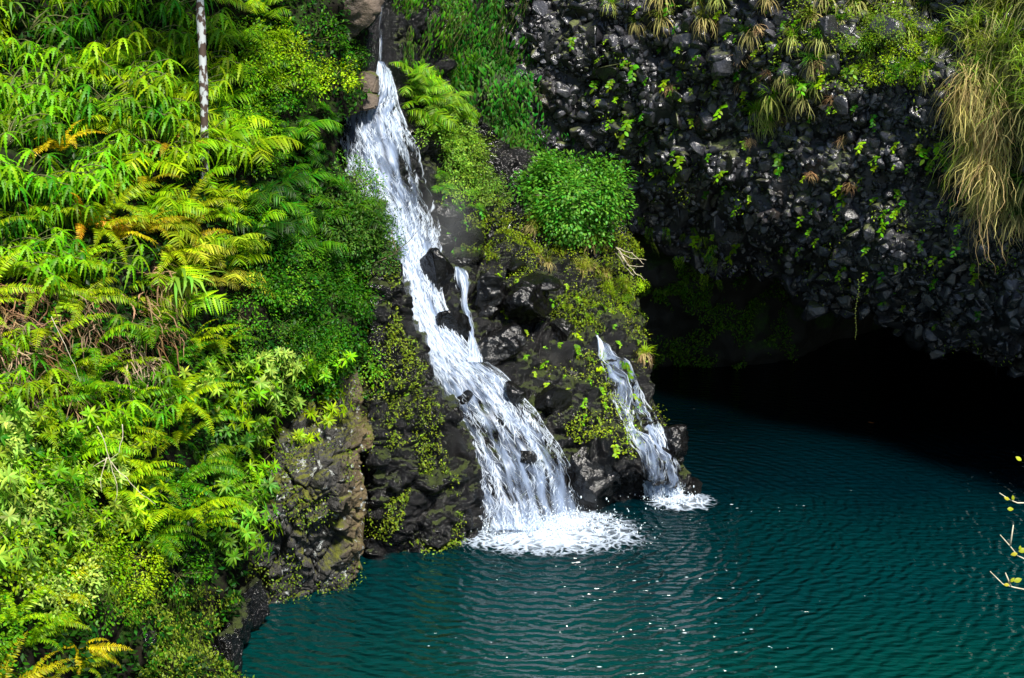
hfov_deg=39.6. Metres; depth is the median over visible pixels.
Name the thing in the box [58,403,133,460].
leafy bush
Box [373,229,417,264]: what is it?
leaning twigs
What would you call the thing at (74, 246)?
drooping fern
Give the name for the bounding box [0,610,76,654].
sword fern
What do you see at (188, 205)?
feather fern
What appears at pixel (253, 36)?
feather fern
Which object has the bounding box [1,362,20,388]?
dead fern
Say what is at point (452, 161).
leaf bush
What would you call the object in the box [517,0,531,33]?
hanging vine
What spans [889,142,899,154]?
cliff sprig
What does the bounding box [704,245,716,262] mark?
hanging vine
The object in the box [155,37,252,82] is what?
drooping fern
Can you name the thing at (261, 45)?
feather fern
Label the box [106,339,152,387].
dead fern
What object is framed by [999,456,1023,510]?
budding twig
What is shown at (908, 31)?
grass tuft
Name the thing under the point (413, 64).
hanging vine
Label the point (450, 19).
hanging vine
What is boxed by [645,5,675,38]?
grass tuft
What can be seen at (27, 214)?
sword fern
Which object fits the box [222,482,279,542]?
whorled shrub
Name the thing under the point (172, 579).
hanging vine
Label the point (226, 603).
hanging vine
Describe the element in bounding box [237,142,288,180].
leafy bush
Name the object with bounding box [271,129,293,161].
leafy bush
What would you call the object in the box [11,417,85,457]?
sword fern
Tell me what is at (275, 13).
feather fern
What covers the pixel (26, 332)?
dead fern
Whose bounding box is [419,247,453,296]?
boulder
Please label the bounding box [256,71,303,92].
leafy bush
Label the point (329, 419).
whorled shrub
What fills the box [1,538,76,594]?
leafy bush
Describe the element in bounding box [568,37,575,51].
cliff sprig
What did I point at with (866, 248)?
cliff sprig
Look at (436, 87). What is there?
feather fern
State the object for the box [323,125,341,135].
feather fern
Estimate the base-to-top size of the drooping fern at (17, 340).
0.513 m
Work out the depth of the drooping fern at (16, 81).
21.98 m
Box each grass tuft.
[520,213,542,236]
[531,248,544,264]
[541,254,556,270]
[573,254,591,278]
[579,233,601,252]
[583,255,602,277]
[600,0,616,16]
[600,237,609,250]
[600,266,612,281]
[616,276,630,293]
[626,17,646,38]
[637,343,655,368]
[644,0,673,17]
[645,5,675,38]
[686,1,718,40]
[688,0,706,11]
[703,0,727,12]
[732,97,771,140]
[733,21,763,55]
[752,83,786,118]
[753,92,790,128]
[755,0,779,16]
[755,112,779,140]
[768,62,792,94]
[776,23,805,56]
[777,76,814,104]
[785,84,820,120]
[789,49,824,83]
[793,2,829,36]
[802,23,838,59]
[803,78,829,101]
[808,0,841,20]
[828,11,849,26]
[843,0,873,19]
[851,38,883,66]
[891,55,912,87]
[893,13,922,44]
[903,50,934,96]
[917,0,936,18]
[919,31,950,57]
[928,17,947,30]
[979,160,1023,209]
[989,110,1023,148]
[993,195,1023,244]
[994,187,1023,224]
[1003,170,1023,212]
[1006,163,1023,207]
[1008,134,1023,176]
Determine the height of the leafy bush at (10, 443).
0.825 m
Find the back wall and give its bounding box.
[434,0,880,366]
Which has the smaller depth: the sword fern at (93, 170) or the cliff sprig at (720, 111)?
the sword fern at (93, 170)
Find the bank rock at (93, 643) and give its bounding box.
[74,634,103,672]
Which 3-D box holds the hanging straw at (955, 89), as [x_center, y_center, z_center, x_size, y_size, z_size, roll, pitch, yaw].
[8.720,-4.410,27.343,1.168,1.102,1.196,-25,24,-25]
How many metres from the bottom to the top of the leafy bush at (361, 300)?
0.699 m
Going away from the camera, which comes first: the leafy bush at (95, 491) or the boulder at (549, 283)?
the leafy bush at (95, 491)
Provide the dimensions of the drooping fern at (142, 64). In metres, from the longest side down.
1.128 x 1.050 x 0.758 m
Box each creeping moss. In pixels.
[243,365,377,603]
[358,253,467,554]
[436,194,669,458]
[457,203,645,332]
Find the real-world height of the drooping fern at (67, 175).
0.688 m
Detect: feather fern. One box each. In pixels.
[62,57,124,90]
[64,92,144,114]
[74,66,148,97]
[75,44,133,66]
[76,107,141,137]
[98,36,161,61]
[108,58,168,73]
[109,153,199,176]
[115,184,190,210]
[128,267,193,291]
[131,218,181,231]
[131,283,193,320]
[133,41,212,71]
[133,195,183,223]
[141,195,208,226]
[146,256,210,293]
[148,26,197,51]
[150,271,201,303]
[157,241,226,262]
[160,29,248,48]
[160,220,201,248]
[161,63,225,88]
[162,254,225,269]
[164,91,194,103]
[164,139,225,162]
[165,216,205,240]
[166,101,225,137]
[166,285,232,327]
[171,230,233,265]
[173,196,194,206]
[176,76,232,101]
[176,163,236,190]
[177,86,220,112]
[177,199,217,223]
[178,131,235,149]
[181,246,237,268]
[182,67,246,90]
[193,176,245,212]
[194,233,271,248]
[196,119,267,156]
[197,84,257,116]
[198,98,239,131]
[200,202,243,224]
[204,267,246,290]
[211,180,258,215]
[212,0,249,11]
[212,114,271,134]
[212,119,269,165]
[213,187,261,212]
[213,250,273,274]
[214,27,263,45]
[216,135,303,167]
[220,180,294,207]
[220,190,303,215]
[220,236,269,264]
[221,189,272,207]
[222,268,275,298]
[223,63,258,83]
[225,206,286,233]
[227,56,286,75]
[228,216,303,241]
[236,0,266,14]
[236,149,277,162]
[237,24,265,47]
[245,40,277,50]
[246,0,279,13]
[248,6,293,24]
[248,135,276,162]
[251,172,312,199]
[252,75,275,95]
[254,53,290,68]
[255,232,296,241]
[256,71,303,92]
[256,167,315,192]
[259,30,298,40]
[261,98,285,112]
[262,214,292,233]
[266,194,309,219]
[267,120,289,127]
[269,130,310,147]
[270,166,293,174]
[271,127,290,135]
[271,151,288,163]
[271,163,312,176]
[271,237,321,262]
[272,219,317,246]
[274,148,299,161]
[278,203,319,234]
[280,119,340,142]
[281,164,337,196]
[285,151,325,169]
[288,206,327,221]
[291,240,352,257]
[296,137,326,157]
[298,115,318,124]
[303,194,335,210]
[304,132,327,143]
[305,204,351,237]
[311,102,335,117]
[314,149,334,159]
[319,175,360,200]
[322,112,342,121]
[322,236,370,257]
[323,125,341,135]
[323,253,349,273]
[324,197,382,214]
[324,212,392,229]
[330,201,377,217]
[389,61,435,85]
[399,76,435,94]
[401,94,447,108]
[402,84,445,104]
[407,103,464,132]
[408,73,446,91]
[408,86,465,119]
[420,79,455,93]
[425,110,456,118]
[427,99,477,119]
[429,119,465,137]
[430,181,455,192]
[431,122,459,134]
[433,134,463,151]
[434,168,448,179]
[440,91,472,101]
[447,108,480,124]
[465,189,477,198]
[467,202,487,212]
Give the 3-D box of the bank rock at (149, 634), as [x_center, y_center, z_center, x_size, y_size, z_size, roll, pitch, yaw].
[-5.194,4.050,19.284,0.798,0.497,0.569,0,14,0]
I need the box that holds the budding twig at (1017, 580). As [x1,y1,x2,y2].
[990,571,1023,589]
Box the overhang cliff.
[498,0,1023,377]
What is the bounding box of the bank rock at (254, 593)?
[236,577,269,629]
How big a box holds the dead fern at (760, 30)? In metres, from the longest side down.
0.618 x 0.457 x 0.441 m
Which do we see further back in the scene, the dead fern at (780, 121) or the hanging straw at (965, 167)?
the dead fern at (780, 121)
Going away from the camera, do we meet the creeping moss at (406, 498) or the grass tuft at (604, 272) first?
the creeping moss at (406, 498)
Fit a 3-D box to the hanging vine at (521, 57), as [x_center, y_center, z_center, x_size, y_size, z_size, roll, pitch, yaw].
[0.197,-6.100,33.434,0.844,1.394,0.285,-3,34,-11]
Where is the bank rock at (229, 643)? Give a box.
[211,629,243,677]
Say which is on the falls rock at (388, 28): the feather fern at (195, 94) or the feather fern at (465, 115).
the feather fern at (465, 115)
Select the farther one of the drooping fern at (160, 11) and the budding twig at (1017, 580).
the drooping fern at (160, 11)
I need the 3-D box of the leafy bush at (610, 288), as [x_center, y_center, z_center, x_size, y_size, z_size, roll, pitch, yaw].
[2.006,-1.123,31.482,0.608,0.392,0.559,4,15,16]
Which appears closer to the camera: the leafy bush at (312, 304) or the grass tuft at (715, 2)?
the leafy bush at (312, 304)
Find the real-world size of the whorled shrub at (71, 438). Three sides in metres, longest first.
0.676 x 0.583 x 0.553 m
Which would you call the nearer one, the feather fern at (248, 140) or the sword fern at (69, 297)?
the sword fern at (69, 297)
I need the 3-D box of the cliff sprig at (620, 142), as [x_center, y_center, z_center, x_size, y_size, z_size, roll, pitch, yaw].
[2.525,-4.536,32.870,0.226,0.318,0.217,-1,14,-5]
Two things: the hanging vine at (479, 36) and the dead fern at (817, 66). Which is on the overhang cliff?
the dead fern at (817, 66)
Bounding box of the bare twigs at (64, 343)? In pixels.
[51,316,78,377]
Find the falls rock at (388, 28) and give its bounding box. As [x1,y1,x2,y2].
[339,0,691,533]
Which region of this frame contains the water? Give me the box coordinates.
[241,327,1023,677]
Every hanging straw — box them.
[927,66,1008,133]
[928,127,1017,199]
[931,93,990,164]
[934,49,1012,139]
[934,81,986,132]
[936,132,1023,218]
[937,145,1017,222]
[943,82,1018,147]
[944,153,1006,216]
[948,123,1015,178]
[949,197,1019,281]
[950,124,1004,165]
[951,68,1023,144]
[952,81,1005,137]
[953,92,1023,153]
[955,138,1014,184]
[956,107,1023,173]
[956,154,1018,218]
[957,100,1022,152]
[962,179,1014,220]
[963,190,1002,235]
[964,165,1017,214]
[964,183,1023,258]
[968,71,1020,137]
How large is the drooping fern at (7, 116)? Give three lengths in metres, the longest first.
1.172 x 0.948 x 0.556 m
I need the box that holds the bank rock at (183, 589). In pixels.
[167,573,186,600]
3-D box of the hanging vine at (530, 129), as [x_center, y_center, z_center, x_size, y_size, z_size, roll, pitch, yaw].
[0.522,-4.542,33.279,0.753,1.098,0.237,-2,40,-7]
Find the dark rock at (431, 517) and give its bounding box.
[358,196,483,559]
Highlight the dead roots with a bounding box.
[615,247,644,279]
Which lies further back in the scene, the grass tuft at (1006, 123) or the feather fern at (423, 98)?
the feather fern at (423, 98)
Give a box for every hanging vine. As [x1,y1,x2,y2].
[149,573,174,600]
[164,623,185,646]
[165,595,175,618]
[172,575,186,626]
[196,620,206,644]
[207,604,214,629]
[219,591,240,623]
[391,0,413,16]
[397,56,424,87]
[399,40,417,76]
[403,0,424,19]
[403,25,413,60]
[410,0,437,10]
[416,11,446,63]
[421,30,451,60]
[430,67,443,82]
[431,14,454,47]
[436,0,471,61]
[437,0,471,50]
[439,0,461,34]
[443,0,466,24]
[444,11,470,55]
[446,36,474,57]
[447,50,477,88]
[450,72,474,106]
[451,57,471,101]
[452,0,470,32]
[454,59,496,126]
[456,2,495,50]
[458,47,493,108]
[467,23,497,63]
[469,0,500,42]
[472,99,508,139]
[482,77,519,127]
[483,18,510,67]
[487,0,505,26]
[491,35,526,71]
[492,52,517,70]
[493,98,522,134]
[494,126,502,138]
[495,1,506,66]
[501,0,523,48]
[501,135,522,146]
[505,38,527,72]
[505,137,512,147]
[506,73,543,142]
[506,124,523,144]
[507,53,535,74]
[509,134,528,148]
[514,139,539,150]
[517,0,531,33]
[520,125,551,155]
[644,227,653,243]
[662,227,670,245]
[674,255,683,270]
[698,237,707,250]
[699,274,708,288]
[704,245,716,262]
[705,257,717,274]
[854,279,858,339]
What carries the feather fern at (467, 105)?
on the falls rock at (388, 28)
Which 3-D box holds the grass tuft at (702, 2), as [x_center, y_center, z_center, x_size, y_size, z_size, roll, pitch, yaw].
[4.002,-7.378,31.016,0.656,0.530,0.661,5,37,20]
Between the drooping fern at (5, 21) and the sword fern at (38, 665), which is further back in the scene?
the drooping fern at (5, 21)
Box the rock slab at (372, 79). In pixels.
[356,70,380,93]
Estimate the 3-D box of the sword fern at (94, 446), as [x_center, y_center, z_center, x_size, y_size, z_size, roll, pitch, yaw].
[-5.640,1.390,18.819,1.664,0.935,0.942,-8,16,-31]
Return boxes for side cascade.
[454,267,482,361]
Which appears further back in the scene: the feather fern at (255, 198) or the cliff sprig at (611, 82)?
the cliff sprig at (611, 82)
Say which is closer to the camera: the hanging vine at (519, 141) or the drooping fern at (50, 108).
the drooping fern at (50, 108)
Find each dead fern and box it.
[0,283,37,326]
[0,308,46,337]
[0,325,18,362]
[0,341,55,378]
[0,343,12,370]
[1,318,55,357]
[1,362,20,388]
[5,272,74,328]
[6,279,61,326]
[6,363,84,411]
[8,345,68,382]
[10,372,39,408]
[21,314,70,379]
[30,394,59,416]
[35,309,96,352]
[37,365,77,408]
[45,288,92,339]
[56,391,99,426]
[57,366,109,408]
[59,322,124,365]
[61,291,116,340]
[75,331,133,372]
[97,366,142,401]
[103,320,144,359]
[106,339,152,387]
[122,291,189,345]
[123,357,173,392]
[129,314,197,376]
[138,263,185,306]
[147,288,191,324]
[161,319,190,358]
[661,84,680,97]
[741,138,755,147]
[745,23,767,42]
[775,117,790,130]
[779,86,803,102]
[801,171,816,183]
[809,60,824,77]
[823,96,835,108]
[832,134,846,149]
[842,182,856,196]
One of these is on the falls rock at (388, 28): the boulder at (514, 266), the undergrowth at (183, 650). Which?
the boulder at (514, 266)
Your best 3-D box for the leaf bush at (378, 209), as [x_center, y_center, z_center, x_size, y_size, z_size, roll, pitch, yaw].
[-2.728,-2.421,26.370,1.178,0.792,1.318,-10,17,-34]
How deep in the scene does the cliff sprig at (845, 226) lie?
29.75 m
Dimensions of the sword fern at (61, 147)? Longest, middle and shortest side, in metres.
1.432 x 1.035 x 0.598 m
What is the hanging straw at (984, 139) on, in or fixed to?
hanging from the overhang cliff
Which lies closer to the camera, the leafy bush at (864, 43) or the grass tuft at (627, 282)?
the leafy bush at (864, 43)
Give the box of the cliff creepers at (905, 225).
[598,0,1017,365]
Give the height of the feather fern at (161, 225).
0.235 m
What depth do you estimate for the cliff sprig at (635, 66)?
31.81 m
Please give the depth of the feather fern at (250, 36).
25.32 m
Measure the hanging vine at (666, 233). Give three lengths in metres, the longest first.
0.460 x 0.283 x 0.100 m
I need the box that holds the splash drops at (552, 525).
[475,496,751,543]
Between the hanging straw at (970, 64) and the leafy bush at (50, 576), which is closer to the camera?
the leafy bush at (50, 576)
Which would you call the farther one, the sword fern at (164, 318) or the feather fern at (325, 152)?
the feather fern at (325, 152)
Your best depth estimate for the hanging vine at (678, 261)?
34.07 m
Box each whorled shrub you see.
[0,390,32,446]
[0,397,36,458]
[0,440,14,471]
[0,452,42,477]
[0,455,32,515]
[0,488,56,540]
[0,509,56,549]
[0,513,39,582]
[2,464,42,512]
[6,519,67,574]
[18,398,59,443]
[18,428,79,465]
[18,452,80,510]
[24,479,96,534]
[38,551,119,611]
[43,423,88,463]
[45,389,131,439]
[45,509,112,555]
[47,453,102,500]
[67,403,159,466]
[85,491,133,529]
[90,453,131,491]
[107,480,171,539]
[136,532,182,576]
[175,357,243,398]
[197,384,256,432]
[198,341,238,384]
[198,501,273,567]
[203,415,274,462]
[207,460,249,504]
[219,359,282,410]
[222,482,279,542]
[224,354,264,392]
[227,364,305,405]
[231,476,275,515]
[235,446,280,484]
[235,463,285,511]
[235,515,282,552]
[236,406,287,449]
[253,421,300,454]
[257,336,317,378]
[263,378,306,417]
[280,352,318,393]
[290,421,321,443]
[291,387,354,428]
[299,349,356,384]
[361,362,384,378]
[366,376,389,390]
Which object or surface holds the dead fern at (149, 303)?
on the bank
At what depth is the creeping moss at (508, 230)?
30.66 m
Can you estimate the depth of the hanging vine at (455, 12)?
31.73 m
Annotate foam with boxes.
[463,510,639,554]
[649,494,709,509]
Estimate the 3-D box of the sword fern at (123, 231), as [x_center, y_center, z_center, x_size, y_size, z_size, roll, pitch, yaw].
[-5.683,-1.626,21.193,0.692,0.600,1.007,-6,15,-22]
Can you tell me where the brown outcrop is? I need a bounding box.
[341,0,383,42]
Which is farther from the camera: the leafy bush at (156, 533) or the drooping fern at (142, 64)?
the drooping fern at (142, 64)
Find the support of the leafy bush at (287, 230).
on the bank
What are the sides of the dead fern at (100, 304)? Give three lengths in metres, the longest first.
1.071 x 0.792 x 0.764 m
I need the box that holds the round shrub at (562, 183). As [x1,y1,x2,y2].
[504,145,637,252]
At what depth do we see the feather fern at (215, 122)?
23.09 m
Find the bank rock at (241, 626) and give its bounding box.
[218,601,252,643]
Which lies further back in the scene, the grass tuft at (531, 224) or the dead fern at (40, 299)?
the grass tuft at (531, 224)
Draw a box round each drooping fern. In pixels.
[0,0,17,26]
[0,0,86,57]
[0,6,16,37]
[0,29,17,60]
[0,31,79,70]
[0,39,39,70]
[0,64,65,121]
[0,71,74,125]
[0,73,39,92]
[0,89,20,113]
[0,101,79,150]
[0,105,55,132]
[0,105,97,155]
[0,113,10,146]
[0,114,16,134]
[0,131,29,201]
[0,152,81,212]
[0,165,14,207]
[0,167,35,208]
[0,209,58,244]
[0,217,69,259]
[0,221,33,239]
[0,223,51,276]
[0,236,71,297]
[0,322,44,358]
[0,344,13,373]
[0,353,52,383]
[0,369,34,416]
[0,380,46,408]
[2,229,93,283]
[7,166,81,206]
[8,191,107,233]
[8,363,71,405]
[10,148,121,203]
[12,5,102,46]
[15,77,77,110]
[19,54,100,95]
[19,194,74,233]
[25,97,96,122]
[29,398,64,432]
[33,234,92,273]
[36,155,116,202]
[42,0,113,17]
[52,349,118,379]
[55,79,159,134]
[56,167,141,205]
[58,12,139,46]
[60,20,167,71]
[64,128,145,165]
[64,233,158,292]
[66,83,176,138]
[67,154,148,196]
[76,50,167,85]
[77,0,134,14]
[77,56,188,106]
[79,390,120,408]
[82,390,151,435]
[90,0,155,21]
[90,146,156,179]
[92,118,171,174]
[102,15,196,51]
[105,314,163,356]
[113,49,172,77]
[113,130,202,172]
[115,102,201,148]
[117,93,210,124]
[122,387,193,436]
[127,356,177,397]
[129,0,219,34]
[130,43,188,69]
[132,82,195,125]
[148,384,210,413]
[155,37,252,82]
[161,76,191,94]
[164,4,237,54]
[174,65,240,104]
[176,117,256,173]
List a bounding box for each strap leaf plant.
[0,0,34,18]
[165,266,234,307]
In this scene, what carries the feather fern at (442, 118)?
on the falls rock at (388, 28)
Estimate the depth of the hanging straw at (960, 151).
28.01 m
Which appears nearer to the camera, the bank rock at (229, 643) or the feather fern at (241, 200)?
the bank rock at (229, 643)
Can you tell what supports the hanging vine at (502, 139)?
hanging from the falls rock at (388, 28)
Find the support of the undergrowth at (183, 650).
on the bank
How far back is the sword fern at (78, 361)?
19.45 m
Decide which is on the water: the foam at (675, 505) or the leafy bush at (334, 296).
the foam at (675, 505)
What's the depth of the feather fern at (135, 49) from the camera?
23.62 m
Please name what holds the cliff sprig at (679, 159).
attached to the overhang cliff
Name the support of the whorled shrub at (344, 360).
on the bank
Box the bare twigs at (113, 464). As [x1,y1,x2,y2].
[93,424,154,503]
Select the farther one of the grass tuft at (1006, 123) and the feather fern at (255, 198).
the grass tuft at (1006, 123)
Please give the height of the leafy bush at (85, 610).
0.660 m
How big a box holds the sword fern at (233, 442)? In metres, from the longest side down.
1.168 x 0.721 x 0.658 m
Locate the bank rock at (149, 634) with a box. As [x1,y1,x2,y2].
[140,629,156,652]
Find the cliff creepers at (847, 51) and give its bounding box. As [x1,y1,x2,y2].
[759,0,917,100]
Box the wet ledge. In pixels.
[449,247,483,265]
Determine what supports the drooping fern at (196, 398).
on the bank
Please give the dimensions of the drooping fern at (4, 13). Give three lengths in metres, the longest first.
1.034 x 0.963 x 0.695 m
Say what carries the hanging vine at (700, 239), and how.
hanging from the overhang cliff
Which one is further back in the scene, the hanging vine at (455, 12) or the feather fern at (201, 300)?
the hanging vine at (455, 12)
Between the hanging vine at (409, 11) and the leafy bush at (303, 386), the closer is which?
the leafy bush at (303, 386)
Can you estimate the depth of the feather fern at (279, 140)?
23.90 m
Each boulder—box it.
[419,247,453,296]
[434,234,454,253]
[435,310,470,342]
[436,202,463,227]
[457,230,484,247]
[457,389,473,406]
[469,202,490,220]
[474,271,507,312]
[477,319,526,368]
[478,305,502,319]
[485,233,506,246]
[499,280,551,324]
[505,380,525,404]
[507,257,526,275]
[517,450,536,466]
[519,272,561,290]
[535,384,571,414]
[549,317,573,341]
[567,443,622,509]
[660,424,688,459]
[680,477,702,495]
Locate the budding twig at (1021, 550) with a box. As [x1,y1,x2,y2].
[1000,525,1023,558]
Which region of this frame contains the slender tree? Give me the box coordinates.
[196,0,208,195]
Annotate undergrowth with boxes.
[0,0,376,677]
[102,584,253,677]
[221,200,397,403]
[441,0,580,168]
[635,259,798,370]
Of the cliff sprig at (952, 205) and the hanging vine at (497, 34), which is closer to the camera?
the cliff sprig at (952, 205)
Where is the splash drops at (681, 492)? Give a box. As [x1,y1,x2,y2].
[628,482,697,509]
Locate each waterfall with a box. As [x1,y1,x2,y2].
[339,61,581,530]
[596,335,685,499]
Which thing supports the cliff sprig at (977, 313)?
attached to the overhang cliff
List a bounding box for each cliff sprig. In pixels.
[479,208,485,219]
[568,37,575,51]
[572,333,582,340]
[574,344,581,358]
[580,398,587,407]
[589,80,599,93]
[596,366,609,383]
[599,387,605,397]
[605,79,614,92]
[605,119,613,129]
[611,444,619,457]
[616,136,625,148]
[618,119,635,139]
[619,158,626,172]
[619,361,633,382]
[627,64,638,82]
[629,394,642,406]
[649,169,663,180]
[657,79,669,92]
[663,2,674,15]
[673,156,684,169]
[675,71,681,81]
[687,119,693,128]
[688,235,699,248]
[701,191,708,199]
[712,80,718,88]
[712,104,727,120]
[713,10,721,22]
[713,171,727,183]
[724,243,739,264]
[730,205,741,216]
[733,68,743,81]
[739,141,746,149]
[740,91,747,101]
[750,49,757,59]
[772,153,782,173]
[775,166,783,178]
[779,21,786,30]
[796,83,808,98]
[796,216,804,227]
[814,74,825,89]
[830,185,842,196]
[834,266,845,281]
[836,196,843,210]
[837,191,845,206]
[840,68,848,79]
[841,220,851,232]
[848,64,860,81]
[850,105,857,113]
[854,142,865,154]
[861,246,869,256]
[869,114,877,127]
[876,221,888,238]
[877,272,884,282]
[878,209,888,222]
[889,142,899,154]
[889,208,899,222]
[894,189,901,199]
[899,200,906,209]
[915,144,922,154]
[917,148,928,164]
[917,241,923,252]
[925,159,934,175]
[928,256,935,266]
[928,278,937,290]
[933,142,944,159]
[938,258,946,266]
[940,157,948,171]
[948,199,955,211]
[950,247,960,256]
[968,273,979,286]
[970,263,975,273]
[974,311,980,321]
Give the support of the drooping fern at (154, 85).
on the bank
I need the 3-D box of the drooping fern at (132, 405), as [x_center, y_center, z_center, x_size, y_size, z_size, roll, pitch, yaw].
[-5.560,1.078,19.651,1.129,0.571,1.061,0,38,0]
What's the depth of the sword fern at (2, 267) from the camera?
19.34 m
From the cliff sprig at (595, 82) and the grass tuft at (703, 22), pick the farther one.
the cliff sprig at (595, 82)
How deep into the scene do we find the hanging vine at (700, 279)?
33.75 m
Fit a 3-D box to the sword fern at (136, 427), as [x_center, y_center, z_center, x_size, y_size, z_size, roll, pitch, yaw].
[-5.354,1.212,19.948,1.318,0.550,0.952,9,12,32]
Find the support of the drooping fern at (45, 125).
on the bank
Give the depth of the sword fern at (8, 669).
16.11 m
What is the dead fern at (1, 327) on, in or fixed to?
on the bank
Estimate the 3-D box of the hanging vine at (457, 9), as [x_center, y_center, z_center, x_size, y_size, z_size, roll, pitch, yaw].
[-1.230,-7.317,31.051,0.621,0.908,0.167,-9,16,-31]
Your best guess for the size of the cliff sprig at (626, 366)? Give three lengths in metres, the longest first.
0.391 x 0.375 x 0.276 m
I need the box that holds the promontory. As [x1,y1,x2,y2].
[245,365,374,603]
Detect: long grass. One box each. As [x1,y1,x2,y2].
[927,35,1001,126]
[938,1,991,66]
[946,11,999,89]
[950,71,1022,172]
[952,3,1009,59]
[953,0,995,16]
[953,0,1019,53]
[953,22,1019,106]
[963,43,1009,102]
[963,60,1016,122]
[973,0,1005,20]
[979,8,1023,86]
[980,14,1023,116]
[980,32,1023,92]
[980,71,1023,177]
[981,41,1023,141]
[983,0,1023,25]
[997,0,1023,40]
[998,15,1023,82]
[999,105,1023,147]
[1003,0,1023,42]
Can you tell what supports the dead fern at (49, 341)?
on the bank
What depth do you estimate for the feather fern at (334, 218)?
25.20 m
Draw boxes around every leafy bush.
[0,422,41,471]
[0,483,27,526]
[0,486,57,555]
[0,499,59,594]
[0,541,73,614]
[0,589,41,674]
[0,638,31,677]
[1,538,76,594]
[2,412,81,478]
[2,444,84,501]
[7,459,56,510]
[14,479,94,545]
[20,432,108,510]
[25,550,117,622]
[40,573,105,631]
[41,498,128,572]
[50,472,95,519]
[54,36,101,66]
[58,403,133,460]
[59,525,129,585]
[63,472,143,535]
[72,562,143,637]
[75,75,125,106]
[78,528,139,601]
[79,51,122,86]
[102,547,172,610]
[107,487,168,530]
[111,524,182,586]
[135,512,193,550]
[151,465,208,513]
[153,547,216,599]
[162,40,209,75]
[183,45,225,75]
[197,89,234,119]
[208,15,273,71]
[208,83,250,121]
[209,43,278,96]
[212,88,269,128]
[218,86,279,132]
[218,104,270,135]
[218,308,271,348]
[219,284,281,340]
[221,245,280,304]
[223,19,288,67]
[227,265,294,315]
[232,324,290,369]
[233,65,288,100]
[234,31,293,72]
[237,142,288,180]
[239,11,294,57]
[241,104,286,137]
[243,127,275,146]
[245,263,322,311]
[250,53,308,92]
[254,26,325,73]
[256,53,331,102]
[260,84,310,114]
[266,215,304,243]
[268,309,305,344]
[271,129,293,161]
[273,227,330,272]
[275,273,323,314]
[278,352,328,393]
[282,5,354,55]
[283,326,332,369]
[288,45,336,87]
[288,310,343,352]
[297,258,332,283]
[298,320,342,372]
[304,247,342,279]
[305,56,365,93]
[309,283,330,310]
[311,346,359,386]
[323,257,367,291]
[323,278,354,306]
[323,318,364,359]
[332,230,372,261]
[334,278,379,321]
[339,40,374,73]
[354,347,390,384]
[357,300,375,326]
[371,219,408,252]
[595,299,623,313]
[603,280,617,296]
[604,274,630,292]
[611,288,633,305]
[622,274,649,294]
[835,24,879,51]
[853,4,880,24]
[853,48,910,86]
[857,28,888,44]
[865,4,902,31]
[868,11,918,45]
[881,58,909,82]
[882,35,932,63]
[886,2,927,28]
[896,26,931,49]
[897,52,939,89]
[910,19,951,50]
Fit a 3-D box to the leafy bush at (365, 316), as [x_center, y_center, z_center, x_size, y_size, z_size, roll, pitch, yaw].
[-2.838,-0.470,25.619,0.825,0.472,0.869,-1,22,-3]
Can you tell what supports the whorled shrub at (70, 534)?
on the bank
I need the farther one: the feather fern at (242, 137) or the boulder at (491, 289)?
the boulder at (491, 289)
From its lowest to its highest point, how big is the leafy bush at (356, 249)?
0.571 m
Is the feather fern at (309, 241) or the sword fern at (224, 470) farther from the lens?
the feather fern at (309, 241)
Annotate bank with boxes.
[0,0,371,677]
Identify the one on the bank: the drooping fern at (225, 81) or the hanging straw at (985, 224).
the drooping fern at (225, 81)
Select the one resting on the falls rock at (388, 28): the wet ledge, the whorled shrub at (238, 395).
the wet ledge
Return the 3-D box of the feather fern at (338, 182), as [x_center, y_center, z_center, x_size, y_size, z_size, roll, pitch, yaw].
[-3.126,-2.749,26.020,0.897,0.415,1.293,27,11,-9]
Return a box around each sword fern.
[0,200,57,233]
[0,211,33,225]
[0,244,55,278]
[0,248,48,296]
[0,256,13,301]
[0,289,24,327]
[0,585,68,635]
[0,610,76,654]
[0,632,65,677]
[1,284,114,367]
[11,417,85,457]
[16,261,96,317]
[17,557,62,607]
[19,604,90,629]
[21,272,102,316]
[24,386,107,424]
[25,200,162,264]
[26,120,106,164]
[26,650,73,677]
[28,234,117,294]
[28,420,144,485]
[35,347,109,406]
[35,564,102,605]
[36,347,152,402]
[42,347,104,394]
[43,552,91,573]
[45,158,114,205]
[47,352,127,400]
[50,167,135,194]
[52,650,119,677]
[54,458,147,523]
[58,243,121,271]
[61,264,144,328]
[63,638,131,672]
[65,323,150,369]
[71,193,130,243]
[71,367,190,440]
[75,237,126,276]
[76,351,158,382]
[87,460,184,511]
[96,178,162,217]
[98,139,156,164]
[100,432,166,477]
[101,160,180,199]
[106,210,155,242]
[108,210,192,241]
[109,373,243,434]
[113,409,164,452]
[115,515,209,563]
[120,484,243,535]
[135,338,215,366]
[136,410,197,448]
[140,120,208,156]
[140,457,183,508]
[142,304,194,347]
[142,461,225,511]
[143,188,208,224]
[151,355,232,401]
[155,401,227,458]
[157,229,222,273]
[168,205,231,248]
[169,171,239,216]
[171,161,205,180]
[177,320,239,352]
[180,441,251,489]
[181,501,255,539]
[187,476,262,524]
[191,319,259,356]
[199,399,251,442]
[207,457,246,493]
[216,413,259,472]
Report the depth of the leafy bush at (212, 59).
24.63 m
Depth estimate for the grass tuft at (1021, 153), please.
26.92 m
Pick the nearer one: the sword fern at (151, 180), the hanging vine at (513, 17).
the sword fern at (151, 180)
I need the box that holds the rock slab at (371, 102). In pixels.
[362,93,380,110]
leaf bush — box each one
[313,190,395,248]
[314,177,383,242]
[327,148,386,203]
[331,214,385,258]
[336,188,402,254]
[342,239,405,278]
[345,189,401,229]
[346,180,389,210]
[413,107,461,157]
[436,121,486,174]
[436,166,478,204]
[438,144,468,178]
[439,110,478,153]
[442,141,497,184]
[444,118,494,165]
[445,161,484,197]
[460,159,507,196]
[471,175,511,209]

